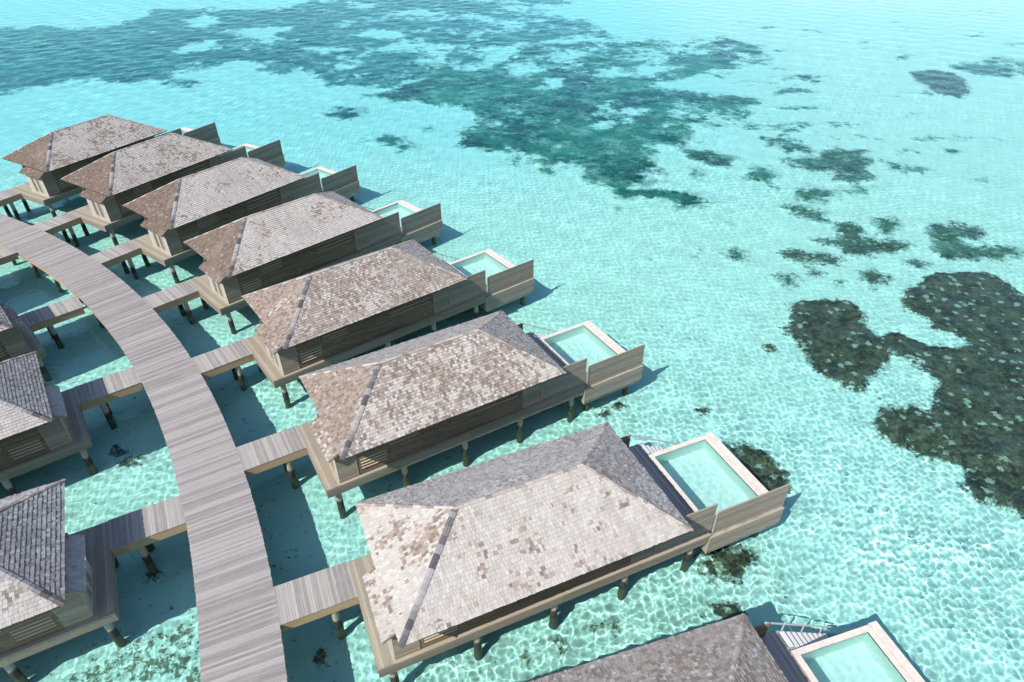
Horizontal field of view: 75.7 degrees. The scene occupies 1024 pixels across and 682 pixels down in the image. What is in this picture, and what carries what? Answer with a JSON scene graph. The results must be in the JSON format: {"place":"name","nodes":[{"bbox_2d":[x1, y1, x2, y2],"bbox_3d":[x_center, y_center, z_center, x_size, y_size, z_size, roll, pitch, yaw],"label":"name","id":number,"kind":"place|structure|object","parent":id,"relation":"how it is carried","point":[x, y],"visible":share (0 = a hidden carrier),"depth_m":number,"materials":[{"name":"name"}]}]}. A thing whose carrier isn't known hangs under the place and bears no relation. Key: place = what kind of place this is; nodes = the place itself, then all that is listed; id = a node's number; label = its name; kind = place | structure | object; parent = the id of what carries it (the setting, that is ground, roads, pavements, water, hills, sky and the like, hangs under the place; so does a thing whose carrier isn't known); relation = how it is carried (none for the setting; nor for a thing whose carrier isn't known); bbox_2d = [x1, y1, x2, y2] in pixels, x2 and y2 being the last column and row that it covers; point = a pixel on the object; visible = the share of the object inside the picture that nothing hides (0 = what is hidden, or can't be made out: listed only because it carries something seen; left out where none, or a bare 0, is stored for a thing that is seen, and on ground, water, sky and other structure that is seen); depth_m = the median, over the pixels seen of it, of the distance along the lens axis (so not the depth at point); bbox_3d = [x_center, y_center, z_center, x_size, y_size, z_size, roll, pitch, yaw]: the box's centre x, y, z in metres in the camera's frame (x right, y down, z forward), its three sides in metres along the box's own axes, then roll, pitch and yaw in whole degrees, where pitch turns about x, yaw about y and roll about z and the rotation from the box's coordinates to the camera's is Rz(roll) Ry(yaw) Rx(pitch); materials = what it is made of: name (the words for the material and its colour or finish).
{"place":"outdoors","nodes":[
{"label":"outdoors","id":0,"kind":"place"},
{"bbox_2d":[0,0,1023,681],"bbox_3d":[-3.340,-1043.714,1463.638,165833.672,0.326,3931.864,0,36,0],"label":"water surface","id":1,"kind":"object","parent":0,"point":[782,240],"visible":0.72,"depth_m":62.49,"materials":[{"name":"teal liquid"}]},
{"bbox_3d":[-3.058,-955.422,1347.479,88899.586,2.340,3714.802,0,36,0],"label":"seabed","id":2,"kind":"structure","parent":0,"visible":0},
{"bbox_2d":[0,246,18,264],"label":"gangway","id":3,"kind":"object","parent":2,"relation":"on","point":[7,254],"visible":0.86,"depth_m":59.94,"materials":[{"name":"grey wood"}]},
{"bbox_2d":[0,189,22,214],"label":"gangway","id":4,"kind":"object","parent":2,"relation":"on","point":[9,196],"visible":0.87,"depth_m":70.38,"materials":[{"name":"grey wood"}]},
{"bbox_2d":[0,303,46,372],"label":"water villa","id":5,"kind":"object","parent":2,"relation":"on","point":[15,339],"visible":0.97,"depth_m":47.33,"materials":[{"name":"grey wood"}]},
{"bbox_2d":[0,346,6,358],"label":"louvre window","id":6,"kind":"structure","parent":5,"relation":"in","point":[0,346],"depth_m":46.81,"materials":[{"name":"brown wood"}]},
{"bbox_2d":[0,351,92,494],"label":"water villa","id":7,"kind":"object","parent":2,"relation":"on","point":[42,423],"visible":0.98,"depth_m":39.44,"materials":[{"name":"grey wood"}]},
{"bbox_2d":[6,438,45,461],"bbox_3d":[-28.765,6.447,39.039,1.700,1.000,0.071,-24,43,-28],"label":"louvre window","id":8,"kind":"structure","parent":7,"relation":"in","point":[7,450],"depth_m":39.02,"materials":[{"name":"brown wood"}]},
{"bbox_2d":[22,296,84,340],"bbox_3d":[-36.479,-0.845,53.602,3.906,3.946,2.200,-30,46,-34],"label":"gangway","id":9,"kind":"object","parent":2,"relation":"on","point":[48,317],"visible":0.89,"depth_m":52.24,"materials":[{"name":"grey wood"}]},
{"bbox_2d":[33,212,82,239],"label":"gangway","id":10,"kind":"object","parent":2,"relation":"on","point":[61,222],"visible":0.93,"depth_m":65.25,"materials":[{"name":"grey wood"}]},
{"bbox_2d":[0,478,118,678],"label":"water villa","id":11,"kind":"object","parent":2,"relation":"on","point":[58,584],"visible":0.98,"depth_m":30.60,"materials":[{"name":"grey wood"}]},
{"bbox_2d":[7,614,58,642],"bbox_3d":[-21.764,13.112,29.997,1.700,1.000,0.070,-18,40,-23],"label":"louvre window","id":12,"kind":"structure","parent":11,"relation":"in","point":[50,616],"depth_m":29.97,"materials":[{"name":"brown wood"}]},
{"bbox_2d":[85,584,91,600],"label":"tall window","id":13,"kind":"structure","parent":11,"relation":"in","point":[88,591],"depth_m":31.71,"materials":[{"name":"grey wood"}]},
{"bbox_2d":[86,570,91,586],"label":"tall window","id":14,"kind":"structure","parent":11,"relation":"in","point":[88,577],"depth_m":32.35,"materials":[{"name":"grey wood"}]},
{"bbox_2d":[73,367,142,419],"bbox_3d":[-27.645,4.571,46.241,3.906,3.946,2.200,-24,42,-28],"label":"gangway","id":15,"kind":"object","parent":2,"relation":"on","point":[103,391],"visible":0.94,"depth_m":44.87,"materials":[{"name":"grey wood"}]},
{"bbox_2d":[1,115,221,216],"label":"water villa","id":16,"kind":"object","parent":2,"relation":"on","point":[48,161],"visible":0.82,"depth_m":71.09,"materials":[{"name":"brown wood"}]},
{"bbox_2d":[30,177,38,191],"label":"tall window","id":17,"kind":"structure","parent":16,"relation":"in","point":[31,178],"depth_m":69.82,"materials":[{"name":"brown wood"}]},
{"bbox_2d":[35,178,43,193],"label":"tall window","id":18,"kind":"structure","parent":16,"relation":"in","point":[37,180],"depth_m":69.57,"materials":[{"name":"brown wood"}]},
{"bbox_2d":[57,180,72,189],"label":"louvre window","id":19,"kind":"structure","parent":16,"relation":"in","point":[59,180],"depth_m":70.54,"materials":[{"name":"brown wood"}]},
{"bbox_2d":[69,160,88,172],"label":"louvre window","id":20,"kind":"structure","parent":16,"relation":"in","point":[84,160],"depth_m":71.28,"materials":[{"name":"brown wood"}]},
{"bbox_2d":[90,241,142,271],"bbox_3d":[-36.258,-6.504,61.252,2.200,3.946,3.856,24,43,29],"label":"gangway","id":21,"kind":"object","parent":2,"relation":"on","point":[122,253],"visible":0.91,"depth_m":60.15,"materials":[{"name":"grey wood"}]},
{"bbox_2d":[0,214,286,681],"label":"boardwalk","id":22,"kind":"structure","parent":2,"relation":"on","point":[240,635],"depth_m":38.57,"materials":[{"name":"grey wood"}]},
{"bbox_2d":[108,495,186,563],"bbox_3d":[-19.754,11.361,37.026,3.906,3.946,2.200,-18,40,-23],"label":"gangway","id":23,"kind":"object","parent":2,"relation":"on","point":[139,530],"visible":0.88,"depth_m":35.65,"materials":[{"name":"grey wood"}]},
{"bbox_2d":[143,281,199,316],"bbox_3d":[-28.186,-2.254,55.471,3.856,3.946,2.200,-31,46,-35],"label":"gangway","id":24,"kind":"object","parent":2,"relation":"on","point":[180,295],"visible":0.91,"depth_m":54.28,"materials":[{"name":"grey wood"}]},
{"bbox_2d":[61,132,285,241],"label":"water villa","id":25,"kind":"object","parent":2,"relation":"on","point":[112,183],"visible":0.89,"depth_m":66.63,"materials":[{"name":"brown wood"}]},
{"bbox_2d":[91,200,99,215],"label":"tall window","id":26,"kind":"structure","parent":25,"relation":"in","point":[93,203],"depth_m":65.10,"materials":[{"name":"brown wood"}]},
{"bbox_2d":[96,202,104,217],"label":"tall window","id":27,"kind":"structure","parent":25,"relation":"in","point":[100,209],"depth_m":64.76,"materials":[{"name":"brown wood"}]},
{"bbox_2d":[119,199,134,213],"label":"louvre window","id":28,"kind":"structure","parent":25,"relation":"in","point":[133,199],"depth_m":65.65,"materials":[{"name":"brown wood"}]},
{"bbox_2d":[132,182,153,197],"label":"louvre window","id":29,"kind":"structure","parent":25,"relation":"in","point":[150,182],"depth_m":66.66,"materials":[{"name":"brown wood"}]},
{"bbox_2d":[177,161,208,177],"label":"louvre window","id":30,"kind":"structure","parent":25,"relation":"in","point":[206,161],"depth_m":70.66,"materials":[{"name":"brown wood"}]},
{"bbox_2d":[191,339,253,381],"bbox_3d":[-20.986,2.682,48.766,3.856,3.946,2.200,-25,43,-29],"label":"gangway","id":31,"kind":"object","parent":2,"relation":"on","point":[233,356],"visible":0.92,"depth_m":47.52,"materials":[{"name":"grey wood"}]},
{"bbox_2d":[123,157,359,276],"bbox_3d":[-26.537,-14.291,67.283,8.443,9.246,23.060,24,43,29],"label":"water villa","id":32,"kind":"object","parent":2,"relation":"on","point":[177,213],"visible":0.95,"depth_m":61.60,"materials":[{"name":"brown wood"}]},
{"bbox_2d":[152,232,160,247],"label":"tall window","id":33,"kind":"structure","parent":32,"relation":"in","point":[155,237],"depth_m":59.84,"materials":[{"name":"brown wood"}]},
{"bbox_2d":[158,235,165,250],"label":"tall window","id":34,"kind":"structure","parent":32,"relation":"in","point":[163,247],"depth_m":59.38,"materials":[{"name":"brown wood"}]},
{"bbox_2d":[181,231,198,247],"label":"louvre window","id":35,"kind":"structure","parent":32,"relation":"in","point":[196,231],"depth_m":60.12,"materials":[{"name":"brown wood"}]},
{"bbox_2d":[196,213,218,229],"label":"louvre window","id":36,"kind":"structure","parent":32,"relation":"in","point":[215,213],"depth_m":61.00,"materials":[{"name":"brown wood"}]},
{"bbox_2d":[245,189,278,211],"bbox_3d":[-24.544,-13.818,64.908,0.070,1.100,3.700,24,43,29],"label":"louvre window","id":37,"kind":"structure","parent":32,"relation":"in","point":[276,189],"depth_m":64.80,"materials":[{"name":"brown wood"}]},
{"bbox_2d":[236,426,307,477],"bbox_3d":[-14.752,8.103,41.409,3.856,3.946,2.200,-19,41,-24],"label":"gangway","id":38,"kind":"object","parent":2,"relation":"on","point":[287,449],"visible":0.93,"depth_m":40.12,"materials":[{"name":"grey wood"}]},
{"bbox_2d":[184,191,442,326],"bbox_3d":[-17.272,-9.210,60.373,23.060,9.246,8.443,-31,46,-35],"label":"water villa","id":39,"kind":"object","parent":2,"relation":"on","point":[296,238],"visible":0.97,"depth_m":55.52,"materials":[{"name":"brown wood"}]},
{"bbox_2d":[212,279,218,293],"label":"tall window","id":40,"kind":"structure","parent":39,"relation":"in","point":[213,281],"depth_m":53.64,"materials":[{"name":"brown wood"}]},
{"bbox_2d":[217,284,223,297],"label":"tall window","id":41,"kind":"structure","parent":39,"relation":"in","point":[218,285],"depth_m":53.12,"materials":[{"name":"brown wood"}]},
{"bbox_2d":[241,277,262,294],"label":"louvre window","id":42,"kind":"structure","parent":39,"relation":"in","point":[258,277],"depth_m":53.79,"materials":[{"name":"brown wood"}]},
{"bbox_2d":[259,258,283,275],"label":"louvre window","id":43,"kind":"structure","parent":39,"relation":"in","point":[282,266],"depth_m":54.38,"materials":[{"name":"brown wood"}]},
{"bbox_2d":[314,232,352,255],"bbox_3d":[-15.601,-8.575,57.780,3.700,1.100,0.071,-31,46,-35],"label":"louvre window","id":44,"kind":"structure","parent":39,"relation":"in","point":[350,232],"depth_m":57.79,"materials":[{"name":"brown wood"}]},
{"bbox_2d":[273,561,358,631],"bbox_3d":[-9.718,13.915,33.529,3.856,3.946,2.200,-15,39,-19],"label":"gangway","id":45,"kind":"object","parent":2,"relation":"on","point":[290,604],"visible":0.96,"depth_m":32.25,"materials":[{"name":"grey wood"}]},
{"bbox_2d":[242,239,534,398],"bbox_3d":[-9.113,-3.389,52.466,23.060,9.246,8.443,-25,43,-29],"label":"water villa","id":46,"kind":"object","parent":2,"relation":"on","point":[327,317],"visible":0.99,"depth_m":48.02,"materials":[{"name":"brown wood"}]},
{"bbox_2d":[299,345,323,364],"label":"louvre window","id":47,"kind":"structure","parent":46,"relation":"in","point":[319,345],"depth_m":46.36,"materials":[{"name":"brown wood"}]},
{"bbox_2d":[322,327,349,343],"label":"louvre window","id":48,"kind":"structure","parent":46,"relation":"in","point":[346,327],"depth_m":46.84,"materials":[{"name":"brown wood"}]},
{"bbox_2d":[387,295,429,319],"bbox_3d":[-7.776,-2.637,49.717,3.700,1.100,0.071,-25,43,-29],"label":"louvre window","id":49,"kind":"structure","parent":46,"relation":"in","point":[429,295],"depth_m":49.85,"materials":[{"name":"brown wood"}]},
{"bbox_2d":[297,310,644,507],"bbox_3d":[-2.160,2.929,43.894,23.060,9.246,8.443,-19,41,-24],"label":"water villa","id":50,"kind":"object","parent":2,"relation":"on","point":[402,406],"visible":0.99,"depth_m":39.85,"materials":[{"name":"brown wood"}]},
{"bbox_2d":[359,448,388,470],"bbox_3d":[-8.018,6.893,38.346,1.700,1.000,0.071,-19,41,-24],"label":"louvre window","id":51,"kind":"structure","parent":50,"relation":"in","point":[360,459],"depth_m":38.32,"materials":[{"name":"brown wood"}]},
{"bbox_2d":[388,430,420,446],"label":"louvre window","id":52,"kind":"structure","parent":50,"relation":"in","point":[419,433],"depth_m":38.74,"materials":[{"name":"brown wood"}]},
{"bbox_2d":[467,392,518,417],"bbox_3d":[-1.143,3.752,41.050,3.700,1.100,0.072,-19,41,-24],"label":"louvre window","id":53,"kind":"structure","parent":50,"relation":"in","point":[518,392],"depth_m":41.22,"materials":[{"name":"brown wood"}]},
{"bbox_2d":[348,422,790,681],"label":"water villa","id":54,"kind":"object","parent":2,"relation":"on","point":[474,553],"visible":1,"depth_m":31.11,"materials":[{"name":"grey wood"}]},
{"bbox_2d":[423,625,458,643],"bbox_3d":[-3.221,13.164,29.847,1.700,1.000,0.071,-15,39,-19],"label":"louvre window","id":55,"kind":"structure","parent":54,"relation":"in","point":[424,642],"depth_m":29.97,"materials":[{"name":"brown wood"}]},
{"bbox_2d":[529,613,924,681],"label":"water villa","id":56,"kind":"object","parent":2,"relation":"on","point":[739,648],"visible":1,"depth_m":27.12,"materials":[{"name":"grey wood"}]}
]}

